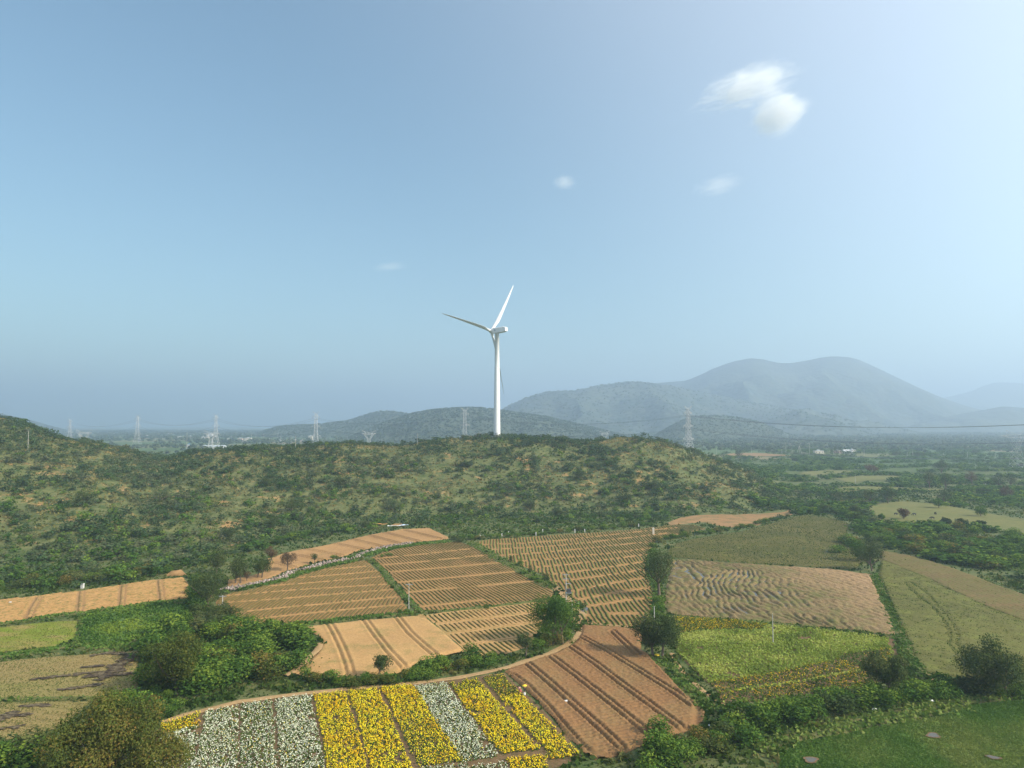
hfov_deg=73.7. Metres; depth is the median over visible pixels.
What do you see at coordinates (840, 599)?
rutted field
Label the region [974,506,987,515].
tree
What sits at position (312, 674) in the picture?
bush
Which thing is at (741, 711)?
bush
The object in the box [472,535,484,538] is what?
bush
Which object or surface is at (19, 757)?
bush
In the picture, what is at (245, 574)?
tree
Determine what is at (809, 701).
bush
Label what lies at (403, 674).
bush
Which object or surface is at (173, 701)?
bush
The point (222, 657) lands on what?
bush
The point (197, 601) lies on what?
bush
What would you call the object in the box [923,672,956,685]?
bush
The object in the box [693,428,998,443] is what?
conductor cable
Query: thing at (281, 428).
hill forest
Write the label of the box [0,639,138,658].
grass bund
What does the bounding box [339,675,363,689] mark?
bush
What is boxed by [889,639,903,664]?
crop gap
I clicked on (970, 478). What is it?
tree
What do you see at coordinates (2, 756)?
bush
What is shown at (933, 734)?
puddle
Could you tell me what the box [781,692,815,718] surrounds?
bush
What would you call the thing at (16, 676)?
stubble field
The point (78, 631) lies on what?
grass bund
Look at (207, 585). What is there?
tree
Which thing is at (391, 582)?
grass bund
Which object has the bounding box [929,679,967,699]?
bush
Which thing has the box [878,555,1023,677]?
olive field
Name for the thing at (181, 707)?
bush
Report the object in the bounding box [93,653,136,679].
burnt patch
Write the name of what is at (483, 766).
flower bed
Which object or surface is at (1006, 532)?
bush
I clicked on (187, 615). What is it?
bush
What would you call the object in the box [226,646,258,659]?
bush
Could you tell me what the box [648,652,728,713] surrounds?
grass bund
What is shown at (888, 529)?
bush
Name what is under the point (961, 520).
tree
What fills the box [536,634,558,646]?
bush
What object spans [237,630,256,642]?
bush
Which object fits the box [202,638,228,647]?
bush
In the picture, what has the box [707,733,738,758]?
bush
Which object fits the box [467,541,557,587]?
grass bund
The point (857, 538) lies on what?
bush
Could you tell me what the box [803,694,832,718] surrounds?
bush
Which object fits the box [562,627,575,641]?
bush
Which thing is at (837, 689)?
bush
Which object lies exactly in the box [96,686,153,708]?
bush
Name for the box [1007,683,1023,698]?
bush
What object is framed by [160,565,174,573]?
bush
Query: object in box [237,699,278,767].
flower bed
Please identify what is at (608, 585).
terraced field
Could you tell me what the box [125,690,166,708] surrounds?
bush
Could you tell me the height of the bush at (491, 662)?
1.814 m
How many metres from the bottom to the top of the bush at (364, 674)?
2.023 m
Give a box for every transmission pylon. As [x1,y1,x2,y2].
[67,418,72,437]
[132,414,141,443]
[203,431,218,448]
[213,413,219,443]
[311,411,319,442]
[362,430,375,441]
[461,408,469,435]
[683,406,693,447]
[1002,431,1023,467]
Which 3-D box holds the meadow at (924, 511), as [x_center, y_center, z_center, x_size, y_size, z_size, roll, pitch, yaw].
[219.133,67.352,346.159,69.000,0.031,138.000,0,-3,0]
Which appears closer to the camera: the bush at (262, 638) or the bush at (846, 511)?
the bush at (262, 638)
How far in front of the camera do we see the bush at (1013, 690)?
117.87 m
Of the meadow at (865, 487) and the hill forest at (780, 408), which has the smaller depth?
the meadow at (865, 487)
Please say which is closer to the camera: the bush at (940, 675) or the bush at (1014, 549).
the bush at (940, 675)
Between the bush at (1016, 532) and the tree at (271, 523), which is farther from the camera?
the tree at (271, 523)
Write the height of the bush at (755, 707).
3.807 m
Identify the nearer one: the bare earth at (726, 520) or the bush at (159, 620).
the bush at (159, 620)
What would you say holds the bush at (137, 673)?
on the ground at (488, 475)
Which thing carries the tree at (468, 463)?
on the ground at (488, 475)
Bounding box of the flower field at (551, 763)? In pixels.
[153,673,581,767]
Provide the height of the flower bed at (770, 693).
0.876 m
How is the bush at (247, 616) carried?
on the ground at (488, 475)
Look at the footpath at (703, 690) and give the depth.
123.58 m
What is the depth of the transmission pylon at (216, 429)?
1483.57 m
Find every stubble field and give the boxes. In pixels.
[0,650,139,700]
[0,699,89,738]
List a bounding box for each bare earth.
[668,509,791,526]
[723,453,790,455]
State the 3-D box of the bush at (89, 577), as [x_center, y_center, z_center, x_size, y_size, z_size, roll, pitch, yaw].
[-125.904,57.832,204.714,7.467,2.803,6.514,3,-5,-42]
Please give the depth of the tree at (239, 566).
200.34 m
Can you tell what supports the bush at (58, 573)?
on the ground at (488, 475)
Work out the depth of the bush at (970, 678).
121.11 m
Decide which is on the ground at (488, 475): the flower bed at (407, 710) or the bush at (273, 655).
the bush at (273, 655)
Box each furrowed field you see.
[0,577,189,621]
[216,560,407,622]
[372,541,552,609]
[426,602,548,655]
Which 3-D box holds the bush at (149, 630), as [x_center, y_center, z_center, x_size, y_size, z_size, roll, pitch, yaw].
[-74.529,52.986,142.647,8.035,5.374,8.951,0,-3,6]
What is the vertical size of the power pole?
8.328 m
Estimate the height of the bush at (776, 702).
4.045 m
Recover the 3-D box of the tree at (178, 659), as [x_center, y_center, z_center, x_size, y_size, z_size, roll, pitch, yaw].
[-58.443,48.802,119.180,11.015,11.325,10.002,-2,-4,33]
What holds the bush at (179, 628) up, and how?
on the ground at (488, 475)
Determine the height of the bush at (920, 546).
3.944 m
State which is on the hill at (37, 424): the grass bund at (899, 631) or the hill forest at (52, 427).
the hill forest at (52, 427)
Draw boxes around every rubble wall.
[217,575,287,591]
[278,557,355,576]
[350,541,413,558]
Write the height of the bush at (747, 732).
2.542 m
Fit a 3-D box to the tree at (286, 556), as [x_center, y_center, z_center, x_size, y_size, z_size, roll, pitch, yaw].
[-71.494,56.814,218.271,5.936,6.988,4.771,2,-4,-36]
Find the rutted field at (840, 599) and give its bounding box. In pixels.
[664,559,894,634]
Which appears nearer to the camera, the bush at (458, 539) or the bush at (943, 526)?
the bush at (458, 539)
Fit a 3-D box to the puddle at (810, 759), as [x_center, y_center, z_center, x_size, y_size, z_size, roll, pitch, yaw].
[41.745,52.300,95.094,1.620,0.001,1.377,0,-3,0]
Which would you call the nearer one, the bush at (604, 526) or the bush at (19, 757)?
the bush at (19, 757)
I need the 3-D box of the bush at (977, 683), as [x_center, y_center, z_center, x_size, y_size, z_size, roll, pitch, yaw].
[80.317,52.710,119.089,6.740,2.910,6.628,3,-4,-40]
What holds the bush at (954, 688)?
on the ground at (488, 475)
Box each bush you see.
[0,579,6,589]
[0,726,67,767]
[0,731,19,742]
[0,738,23,767]
[0,740,21,767]
[3,745,44,767]
[4,579,29,589]
[4,734,59,767]
[20,580,40,587]
[43,570,68,580]
[57,574,81,585]
[58,570,88,581]
[66,571,87,582]
[80,572,98,581]
[84,688,121,714]
[86,573,109,583]
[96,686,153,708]
[104,570,121,579]
[112,632,174,658]
[125,631,169,664]
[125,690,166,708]
[126,661,165,689]
[134,624,172,653]
[144,684,163,695]
[149,669,173,688]
[150,612,184,633]
[150,613,190,633]
[158,704,183,717]
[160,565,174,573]
[160,689,178,700]
[163,620,199,640]
[164,698,186,713]
[166,663,199,686]
[167,562,184,571]
[168,666,208,697]
[170,666,226,697]
[174,701,186,709]
[178,587,196,598]
[178,610,193,622]
[181,596,208,610]
[183,602,204,617]
[184,573,199,582]
[184,593,194,603]
[186,686,200,696]
[187,618,220,636]
[191,593,206,603]
[193,612,223,627]
[195,649,217,669]
[195,661,234,691]
[196,644,224,657]
[198,619,225,640]
[201,646,245,660]
[201,647,235,678]
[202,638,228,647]
[205,614,227,631]
[208,612,243,636]
[209,660,249,689]
[211,621,243,641]
[211,656,260,686]
[216,635,238,657]
[219,653,262,685]
[223,622,255,641]
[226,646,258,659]
[229,613,263,626]
[232,639,257,660]
[234,635,276,656]
[235,616,257,639]
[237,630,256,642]
[238,634,281,657]
[239,655,263,682]
[242,628,277,643]
[243,620,275,641]
[245,657,286,685]
[246,639,286,658]
[249,650,272,679]
[255,617,286,645]
[260,649,305,674]
[268,653,297,677]
[270,538,285,543]
[272,620,314,651]
[274,624,316,649]
[277,624,322,654]
[282,626,310,649]
[286,646,329,675]
[297,665,311,681]
[299,671,324,685]
[306,673,328,682]
[320,668,340,684]
[325,672,345,688]
[333,676,355,689]
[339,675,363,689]
[358,671,372,686]
[362,676,380,687]
[368,672,382,685]
[377,674,398,686]
[379,673,404,685]
[399,669,409,681]
[402,672,418,682]
[406,665,423,678]
[416,652,453,676]
[416,655,436,675]
[419,668,446,681]
[430,663,441,673]
[439,662,453,670]
[440,661,455,672]
[452,537,464,542]
[453,658,474,672]
[460,656,474,666]
[461,642,486,660]
[467,655,486,669]
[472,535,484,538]
[477,657,498,670]
[483,651,500,661]
[509,532,523,537]
[527,576,540,580]
[530,637,551,650]
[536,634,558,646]
[542,573,551,580]
[549,631,567,644]
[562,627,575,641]
[599,524,608,528]
[626,522,637,526]
[633,751,667,767]
[636,729,667,766]
[641,725,672,750]
[642,714,674,735]
[646,609,658,617]
[647,738,699,767]
[649,535,662,542]
[649,596,663,602]
[650,602,666,611]
[655,735,687,767]
[663,733,695,766]
[678,531,690,537]
[684,736,709,758]
[685,739,710,764]
[686,724,712,752]
[699,736,734,760]
[704,728,732,752]
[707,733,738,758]
[708,720,741,741]
[714,710,763,738]
[719,696,752,722]
[727,706,758,725]
[728,725,774,752]
[734,702,757,719]
[745,701,777,733]
[750,700,788,733]
[764,693,786,715]
[764,698,796,723]
[771,694,799,722]
[780,700,820,731]
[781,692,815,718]
[793,695,834,720]
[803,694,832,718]
[809,686,842,715]
[811,689,870,709]
[815,691,845,717]
[822,685,854,711]
[823,544,847,553]
[830,694,860,720]
[835,533,853,543]
[838,510,851,515]
[843,537,868,545]
[843,688,864,712]
[844,536,865,544]
[846,683,888,709]
[851,512,867,520]
[857,678,888,700]
[862,680,886,705]
[862,682,895,709]
[871,526,893,533]
[874,688,911,709]
[878,536,903,548]
[884,686,908,705]
[890,679,922,706]
[893,521,910,528]
[894,530,911,538]
[895,542,930,553]
[897,676,930,698]
[897,678,935,702]
[902,533,926,543]
[921,679,947,696]
[921,681,952,700]
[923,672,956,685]
[923,684,954,702]
[926,540,951,550]
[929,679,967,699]
[932,540,962,547]
[935,530,964,536]
[936,524,949,532]
[940,544,973,556]
[941,682,970,698]
[945,678,969,693]
[950,520,965,528]
[951,553,972,564]
[952,675,977,694]
[958,540,981,547]
[960,674,979,692]
[961,677,994,696]
[963,538,987,541]
[964,554,1012,570]
[965,525,984,535]
[972,559,1013,571]
[976,678,1005,701]
[978,537,1012,544]
[979,683,998,695]
[982,558,1016,570]
[989,550,1013,562]
[993,686,1008,697]
[999,529,1017,535]
[1003,685,1021,697]
[1004,527,1021,535]
[1004,548,1023,557]
[1005,534,1023,543]
[1007,553,1023,566]
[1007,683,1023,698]
[1008,564,1023,577]
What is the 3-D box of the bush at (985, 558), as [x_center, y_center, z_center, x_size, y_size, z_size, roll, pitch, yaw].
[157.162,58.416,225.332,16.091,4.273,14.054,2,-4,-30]
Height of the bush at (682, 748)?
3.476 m
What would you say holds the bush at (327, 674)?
on the ground at (488, 475)
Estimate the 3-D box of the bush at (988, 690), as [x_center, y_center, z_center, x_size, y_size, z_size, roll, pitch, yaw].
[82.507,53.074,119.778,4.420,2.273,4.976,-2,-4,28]
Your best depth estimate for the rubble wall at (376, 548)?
257.11 m
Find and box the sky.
[0,0,1023,426]
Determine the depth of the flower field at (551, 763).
103.98 m
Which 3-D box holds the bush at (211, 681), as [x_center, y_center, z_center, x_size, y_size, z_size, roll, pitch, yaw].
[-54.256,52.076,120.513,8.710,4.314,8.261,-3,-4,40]
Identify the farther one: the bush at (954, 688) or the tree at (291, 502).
the tree at (291, 502)
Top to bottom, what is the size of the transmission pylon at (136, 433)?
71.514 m
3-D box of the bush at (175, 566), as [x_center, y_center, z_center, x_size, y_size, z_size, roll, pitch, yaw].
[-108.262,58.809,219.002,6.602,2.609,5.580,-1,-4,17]
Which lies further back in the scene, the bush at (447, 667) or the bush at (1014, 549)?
the bush at (1014, 549)
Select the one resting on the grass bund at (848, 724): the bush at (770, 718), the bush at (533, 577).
the bush at (770, 718)
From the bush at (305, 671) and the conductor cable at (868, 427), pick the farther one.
the conductor cable at (868, 427)
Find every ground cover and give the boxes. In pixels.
[0,418,1023,767]
[0,573,1023,767]
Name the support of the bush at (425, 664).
on the ground at (488, 475)
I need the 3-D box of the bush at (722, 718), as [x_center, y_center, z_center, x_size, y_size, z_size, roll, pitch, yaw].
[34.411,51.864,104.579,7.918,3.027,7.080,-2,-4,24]
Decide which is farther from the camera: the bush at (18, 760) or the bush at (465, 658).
the bush at (465, 658)
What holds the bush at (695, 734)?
on the ground at (488, 475)
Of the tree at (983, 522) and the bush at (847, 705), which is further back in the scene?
the tree at (983, 522)
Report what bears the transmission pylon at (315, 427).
on the ground at (488, 475)
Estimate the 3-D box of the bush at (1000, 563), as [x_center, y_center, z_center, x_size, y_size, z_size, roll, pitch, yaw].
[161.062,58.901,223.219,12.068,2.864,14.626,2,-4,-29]
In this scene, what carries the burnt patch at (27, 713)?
on the stubble field at (48, 716)
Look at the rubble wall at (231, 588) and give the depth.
198.20 m
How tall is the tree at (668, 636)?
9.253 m
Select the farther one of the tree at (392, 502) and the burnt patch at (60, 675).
the tree at (392, 502)
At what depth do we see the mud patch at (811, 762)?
95.15 m
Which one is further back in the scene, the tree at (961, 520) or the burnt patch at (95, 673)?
the tree at (961, 520)
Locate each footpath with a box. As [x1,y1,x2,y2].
[162,631,580,722]
[284,643,322,675]
[552,582,586,630]
[670,653,723,703]
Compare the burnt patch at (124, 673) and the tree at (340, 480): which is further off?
the tree at (340, 480)
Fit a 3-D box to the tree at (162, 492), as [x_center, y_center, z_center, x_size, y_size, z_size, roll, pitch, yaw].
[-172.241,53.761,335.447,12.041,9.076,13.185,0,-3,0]
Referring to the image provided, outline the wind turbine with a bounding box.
[442,286,512,436]
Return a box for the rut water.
[669,562,795,616]
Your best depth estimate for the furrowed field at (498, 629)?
159.06 m
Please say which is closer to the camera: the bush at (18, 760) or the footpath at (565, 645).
the bush at (18, 760)
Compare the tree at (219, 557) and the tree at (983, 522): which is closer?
the tree at (219, 557)
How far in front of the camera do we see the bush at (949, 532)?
278.21 m
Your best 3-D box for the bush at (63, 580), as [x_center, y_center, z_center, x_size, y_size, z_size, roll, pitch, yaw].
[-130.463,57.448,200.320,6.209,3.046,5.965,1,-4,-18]
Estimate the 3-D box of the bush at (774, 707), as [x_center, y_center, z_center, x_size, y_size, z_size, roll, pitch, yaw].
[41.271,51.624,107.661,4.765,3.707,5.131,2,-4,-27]
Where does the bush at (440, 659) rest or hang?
on the ground at (488, 475)
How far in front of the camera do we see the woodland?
1836.88 m
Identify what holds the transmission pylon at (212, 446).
on the ground at (488, 475)
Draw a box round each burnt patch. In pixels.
[0,710,20,720]
[9,724,25,728]
[16,712,33,715]
[19,703,51,706]
[30,671,103,679]
[57,683,103,689]
[80,664,116,667]
[83,669,126,677]
[89,651,127,655]
[92,671,134,676]
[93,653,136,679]
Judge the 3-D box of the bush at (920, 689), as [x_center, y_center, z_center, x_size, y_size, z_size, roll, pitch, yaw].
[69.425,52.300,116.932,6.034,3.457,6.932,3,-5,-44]
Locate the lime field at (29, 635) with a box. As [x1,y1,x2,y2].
[0,620,78,651]
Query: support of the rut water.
on the rutted field at (840, 599)
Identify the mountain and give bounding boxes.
[502,382,916,436]
[654,356,1003,431]
[944,382,1023,409]
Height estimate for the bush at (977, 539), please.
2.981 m
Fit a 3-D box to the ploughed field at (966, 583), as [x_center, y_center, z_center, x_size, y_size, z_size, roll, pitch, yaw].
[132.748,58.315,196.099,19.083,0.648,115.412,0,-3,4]
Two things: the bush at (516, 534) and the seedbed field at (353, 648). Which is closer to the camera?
the seedbed field at (353, 648)
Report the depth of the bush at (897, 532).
279.55 m
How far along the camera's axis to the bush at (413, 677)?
124.68 m
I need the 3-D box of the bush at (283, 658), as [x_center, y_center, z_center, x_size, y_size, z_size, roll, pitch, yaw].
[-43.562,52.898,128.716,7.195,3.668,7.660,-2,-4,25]
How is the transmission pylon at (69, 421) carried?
on the ground at (488, 475)
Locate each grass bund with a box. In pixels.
[0,599,188,624]
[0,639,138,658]
[0,695,100,700]
[72,612,86,642]
[239,559,358,588]
[293,611,413,624]
[345,540,451,558]
[365,558,423,612]
[420,598,548,612]
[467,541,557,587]
[643,547,668,622]
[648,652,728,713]
[676,616,900,637]
[743,697,976,757]
[868,572,931,676]
[907,693,1020,705]
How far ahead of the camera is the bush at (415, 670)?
126.17 m
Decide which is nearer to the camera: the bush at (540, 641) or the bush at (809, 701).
the bush at (809, 701)
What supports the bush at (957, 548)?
on the ground at (488, 475)
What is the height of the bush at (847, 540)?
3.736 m
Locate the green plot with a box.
[79,601,193,645]
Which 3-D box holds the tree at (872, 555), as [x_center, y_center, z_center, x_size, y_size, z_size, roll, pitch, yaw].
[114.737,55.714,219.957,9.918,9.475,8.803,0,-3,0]
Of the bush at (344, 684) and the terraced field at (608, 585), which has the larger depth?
the terraced field at (608, 585)
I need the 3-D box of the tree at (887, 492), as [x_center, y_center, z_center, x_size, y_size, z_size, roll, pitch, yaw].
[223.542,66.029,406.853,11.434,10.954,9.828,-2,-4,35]
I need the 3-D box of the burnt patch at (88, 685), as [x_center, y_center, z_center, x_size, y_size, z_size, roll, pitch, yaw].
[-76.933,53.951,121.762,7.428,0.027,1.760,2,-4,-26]
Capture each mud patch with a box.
[803,756,818,762]
[926,732,940,737]
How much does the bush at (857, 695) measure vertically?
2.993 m
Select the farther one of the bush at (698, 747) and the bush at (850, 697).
the bush at (850, 697)
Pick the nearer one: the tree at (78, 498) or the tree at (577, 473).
the tree at (78, 498)
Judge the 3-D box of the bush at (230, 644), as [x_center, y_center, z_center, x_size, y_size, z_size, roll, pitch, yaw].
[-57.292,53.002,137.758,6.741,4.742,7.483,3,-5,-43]
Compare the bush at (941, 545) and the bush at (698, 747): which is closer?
the bush at (698, 747)
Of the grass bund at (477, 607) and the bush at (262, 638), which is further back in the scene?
the grass bund at (477, 607)
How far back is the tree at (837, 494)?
430.85 m
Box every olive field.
[666,514,863,568]
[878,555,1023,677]
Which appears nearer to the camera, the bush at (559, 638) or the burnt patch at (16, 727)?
the burnt patch at (16, 727)
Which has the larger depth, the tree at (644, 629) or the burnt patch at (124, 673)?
the tree at (644, 629)
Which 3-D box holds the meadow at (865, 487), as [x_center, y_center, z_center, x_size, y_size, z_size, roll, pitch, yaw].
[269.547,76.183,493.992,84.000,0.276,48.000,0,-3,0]
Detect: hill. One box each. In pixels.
[0,414,60,432]
[262,411,405,437]
[352,408,627,441]
[655,415,794,440]
[906,406,1023,432]
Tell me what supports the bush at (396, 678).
on the ground at (488, 475)
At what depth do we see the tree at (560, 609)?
145.60 m
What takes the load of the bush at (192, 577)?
on the ground at (488, 475)
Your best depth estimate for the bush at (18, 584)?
195.47 m
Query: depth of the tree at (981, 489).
453.48 m
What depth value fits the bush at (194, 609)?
165.76 m
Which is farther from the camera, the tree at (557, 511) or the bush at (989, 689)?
the tree at (557, 511)
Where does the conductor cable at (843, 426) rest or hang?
hanging from the transmission pylon at (688, 418)
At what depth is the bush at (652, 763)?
91.48 m
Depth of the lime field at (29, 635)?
152.20 m
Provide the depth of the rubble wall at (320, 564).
225.14 m
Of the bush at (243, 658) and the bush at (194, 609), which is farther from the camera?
the bush at (194, 609)
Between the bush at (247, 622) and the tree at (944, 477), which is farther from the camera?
the tree at (944, 477)
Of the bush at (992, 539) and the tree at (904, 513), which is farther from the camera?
the tree at (904, 513)
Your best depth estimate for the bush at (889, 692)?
112.69 m
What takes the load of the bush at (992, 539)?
on the ground at (488, 475)
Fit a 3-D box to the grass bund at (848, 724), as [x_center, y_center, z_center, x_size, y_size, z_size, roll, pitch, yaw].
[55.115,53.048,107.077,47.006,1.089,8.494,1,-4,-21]
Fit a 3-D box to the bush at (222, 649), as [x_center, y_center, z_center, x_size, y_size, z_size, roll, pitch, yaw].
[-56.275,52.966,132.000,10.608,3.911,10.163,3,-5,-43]
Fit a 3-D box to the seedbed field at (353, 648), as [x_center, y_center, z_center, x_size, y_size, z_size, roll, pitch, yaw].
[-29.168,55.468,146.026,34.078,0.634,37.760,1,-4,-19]
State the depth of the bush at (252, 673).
125.26 m
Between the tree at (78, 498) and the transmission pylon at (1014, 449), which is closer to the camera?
the tree at (78, 498)
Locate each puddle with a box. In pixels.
[805,757,815,761]
[928,733,938,736]
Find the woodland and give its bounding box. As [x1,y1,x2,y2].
[57,429,1023,467]
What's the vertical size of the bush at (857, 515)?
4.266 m
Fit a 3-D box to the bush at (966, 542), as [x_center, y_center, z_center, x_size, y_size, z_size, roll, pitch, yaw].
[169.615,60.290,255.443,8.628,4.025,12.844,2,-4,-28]
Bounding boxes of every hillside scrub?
[0,413,896,588]
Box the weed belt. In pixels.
[410,509,701,537]
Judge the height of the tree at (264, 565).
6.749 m
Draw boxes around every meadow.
[778,699,1023,767]
[800,470,850,475]
[836,475,901,482]
[838,486,943,492]
[869,502,1023,534]
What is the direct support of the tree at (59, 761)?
on the ground at (488, 475)
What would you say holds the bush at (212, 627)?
on the ground at (488, 475)
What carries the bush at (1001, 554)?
on the ground at (488, 475)
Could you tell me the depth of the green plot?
161.72 m
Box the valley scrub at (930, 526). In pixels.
[717,443,1023,572]
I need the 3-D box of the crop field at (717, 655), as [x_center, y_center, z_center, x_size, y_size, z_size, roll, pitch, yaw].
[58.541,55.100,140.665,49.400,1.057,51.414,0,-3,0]
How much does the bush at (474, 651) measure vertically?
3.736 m
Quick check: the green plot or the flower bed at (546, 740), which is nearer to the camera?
the flower bed at (546, 740)
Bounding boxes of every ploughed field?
[227,528,447,585]
[505,624,704,759]
[882,551,1023,619]
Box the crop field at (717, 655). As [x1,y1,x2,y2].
[675,618,894,702]
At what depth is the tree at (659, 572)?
186.23 m
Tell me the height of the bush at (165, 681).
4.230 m
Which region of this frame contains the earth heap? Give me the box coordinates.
[167,570,185,575]
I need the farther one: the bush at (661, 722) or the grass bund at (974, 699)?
the grass bund at (974, 699)
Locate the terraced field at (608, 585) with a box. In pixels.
[475,524,705,625]
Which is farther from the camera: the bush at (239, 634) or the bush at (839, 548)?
the bush at (839, 548)
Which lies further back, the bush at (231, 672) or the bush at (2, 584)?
the bush at (2, 584)
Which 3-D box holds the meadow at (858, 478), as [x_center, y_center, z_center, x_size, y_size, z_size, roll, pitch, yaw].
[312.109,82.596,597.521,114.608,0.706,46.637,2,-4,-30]
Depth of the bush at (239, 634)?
144.55 m
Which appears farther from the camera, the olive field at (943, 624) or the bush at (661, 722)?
the olive field at (943, 624)
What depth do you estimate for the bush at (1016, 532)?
284.46 m
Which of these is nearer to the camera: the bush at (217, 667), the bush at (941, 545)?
the bush at (217, 667)
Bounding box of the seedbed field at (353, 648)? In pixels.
[295,614,462,676]
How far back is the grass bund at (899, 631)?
154.63 m
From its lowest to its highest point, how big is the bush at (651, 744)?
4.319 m
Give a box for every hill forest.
[0,413,72,432]
[254,410,407,437]
[343,406,630,442]
[501,381,916,435]
[652,414,795,440]
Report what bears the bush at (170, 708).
on the ground at (488, 475)
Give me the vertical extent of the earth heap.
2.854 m
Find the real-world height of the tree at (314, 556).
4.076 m
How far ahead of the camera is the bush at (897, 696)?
114.89 m
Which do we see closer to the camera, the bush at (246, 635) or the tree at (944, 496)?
the bush at (246, 635)
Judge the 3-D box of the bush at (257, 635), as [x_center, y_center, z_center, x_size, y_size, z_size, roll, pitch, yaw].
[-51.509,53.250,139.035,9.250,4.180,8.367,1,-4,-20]
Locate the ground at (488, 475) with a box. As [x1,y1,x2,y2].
[0,425,1023,767]
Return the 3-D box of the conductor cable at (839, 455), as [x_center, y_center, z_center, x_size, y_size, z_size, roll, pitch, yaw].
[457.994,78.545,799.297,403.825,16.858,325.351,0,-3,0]
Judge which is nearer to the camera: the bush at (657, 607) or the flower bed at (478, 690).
the flower bed at (478, 690)
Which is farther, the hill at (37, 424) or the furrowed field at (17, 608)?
the hill at (37, 424)
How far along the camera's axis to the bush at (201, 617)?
157.34 m
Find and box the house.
[203,445,225,447]
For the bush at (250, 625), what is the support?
on the ground at (488, 475)
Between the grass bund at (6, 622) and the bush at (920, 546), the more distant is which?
the bush at (920, 546)
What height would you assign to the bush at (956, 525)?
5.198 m
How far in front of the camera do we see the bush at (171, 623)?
149.88 m
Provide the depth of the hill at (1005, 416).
3797.66 m
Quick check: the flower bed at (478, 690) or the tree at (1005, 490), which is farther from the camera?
the tree at (1005, 490)
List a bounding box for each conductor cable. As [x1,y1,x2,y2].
[684,415,1023,427]
[689,442,1016,458]
[690,429,1023,443]
[692,415,1016,427]
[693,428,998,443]
[694,441,1022,458]
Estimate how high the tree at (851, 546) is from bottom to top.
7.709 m
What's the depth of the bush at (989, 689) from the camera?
118.40 m
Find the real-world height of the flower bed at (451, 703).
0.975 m
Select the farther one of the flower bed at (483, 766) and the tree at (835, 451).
the tree at (835, 451)
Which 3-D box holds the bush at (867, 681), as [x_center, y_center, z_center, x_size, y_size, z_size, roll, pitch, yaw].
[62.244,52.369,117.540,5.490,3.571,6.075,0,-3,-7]
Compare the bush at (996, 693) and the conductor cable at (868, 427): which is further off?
the conductor cable at (868, 427)
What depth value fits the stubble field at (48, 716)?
110.21 m
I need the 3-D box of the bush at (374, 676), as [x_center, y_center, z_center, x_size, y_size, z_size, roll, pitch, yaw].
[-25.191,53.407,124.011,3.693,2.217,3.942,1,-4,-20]
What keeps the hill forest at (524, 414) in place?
on the hill at (453, 423)
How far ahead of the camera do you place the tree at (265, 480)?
371.03 m
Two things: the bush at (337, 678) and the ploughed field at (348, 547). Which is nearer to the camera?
the bush at (337, 678)
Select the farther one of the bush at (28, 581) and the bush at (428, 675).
the bush at (28, 581)
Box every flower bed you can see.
[154,711,200,767]
[194,704,239,767]
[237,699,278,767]
[274,693,324,767]
[312,690,365,767]
[347,686,412,767]
[380,683,462,766]
[414,681,497,762]
[421,762,467,767]
[449,678,540,753]
[466,760,506,767]
[482,673,579,759]
[506,754,547,767]
[674,616,765,633]
[710,648,890,691]
[718,670,877,701]
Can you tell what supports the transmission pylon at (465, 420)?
on the ground at (488, 475)
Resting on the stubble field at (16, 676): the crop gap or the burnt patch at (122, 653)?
the burnt patch at (122, 653)
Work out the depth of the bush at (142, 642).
136.38 m
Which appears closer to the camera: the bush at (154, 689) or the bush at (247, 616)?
the bush at (154, 689)
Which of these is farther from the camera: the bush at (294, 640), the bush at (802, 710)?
the bush at (294, 640)
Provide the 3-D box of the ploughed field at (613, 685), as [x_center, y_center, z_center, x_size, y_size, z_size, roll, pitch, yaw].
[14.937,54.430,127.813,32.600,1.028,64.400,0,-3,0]
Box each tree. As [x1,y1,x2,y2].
[32,684,167,767]
[38,743,81,767]
[70,492,90,503]
[118,726,195,767]
[136,628,204,694]
[145,485,173,500]
[188,568,227,606]
[203,547,228,572]
[205,600,243,620]
[221,526,238,540]
[228,556,251,582]
[243,571,250,580]
[252,557,273,577]
[260,477,273,485]
[262,514,278,528]
[263,545,277,559]
[277,498,305,510]
[280,552,297,570]
[311,553,317,563]
[335,475,350,484]
[373,654,393,679]
[384,498,401,511]
[460,460,474,467]
[515,632,532,655]
[522,498,537,509]
[526,591,582,644]
[552,507,563,516]
[572,469,584,477]
[616,492,631,500]
[629,612,664,655]
[637,547,676,594]
[649,479,662,489]
[650,612,681,656]
[734,449,745,457]
[829,446,843,453]
[829,491,843,496]
[843,540,868,559]
[848,504,860,512]
[852,542,888,570]
[859,651,910,698]
[860,488,877,500]
[864,464,877,471]
[878,486,896,502]
[878,513,885,518]
[896,508,910,518]
[921,471,936,487]
[931,498,945,507]
[932,459,950,471]
[934,487,955,501]
[935,472,954,488]
[939,517,951,523]
[951,633,1023,693]
[954,518,968,524]
[964,470,978,483]
[972,520,986,525]
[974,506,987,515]
[975,488,990,493]
[991,472,1007,485]
[998,485,1013,495]
[1004,472,1017,484]
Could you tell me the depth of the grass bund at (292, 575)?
214.10 m
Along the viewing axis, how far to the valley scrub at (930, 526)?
550.23 m
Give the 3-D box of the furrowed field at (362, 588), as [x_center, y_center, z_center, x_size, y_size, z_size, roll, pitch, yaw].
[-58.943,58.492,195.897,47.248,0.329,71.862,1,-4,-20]
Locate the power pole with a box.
[563,574,571,601]
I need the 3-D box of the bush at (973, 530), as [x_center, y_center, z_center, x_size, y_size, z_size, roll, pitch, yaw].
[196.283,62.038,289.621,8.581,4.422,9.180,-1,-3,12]

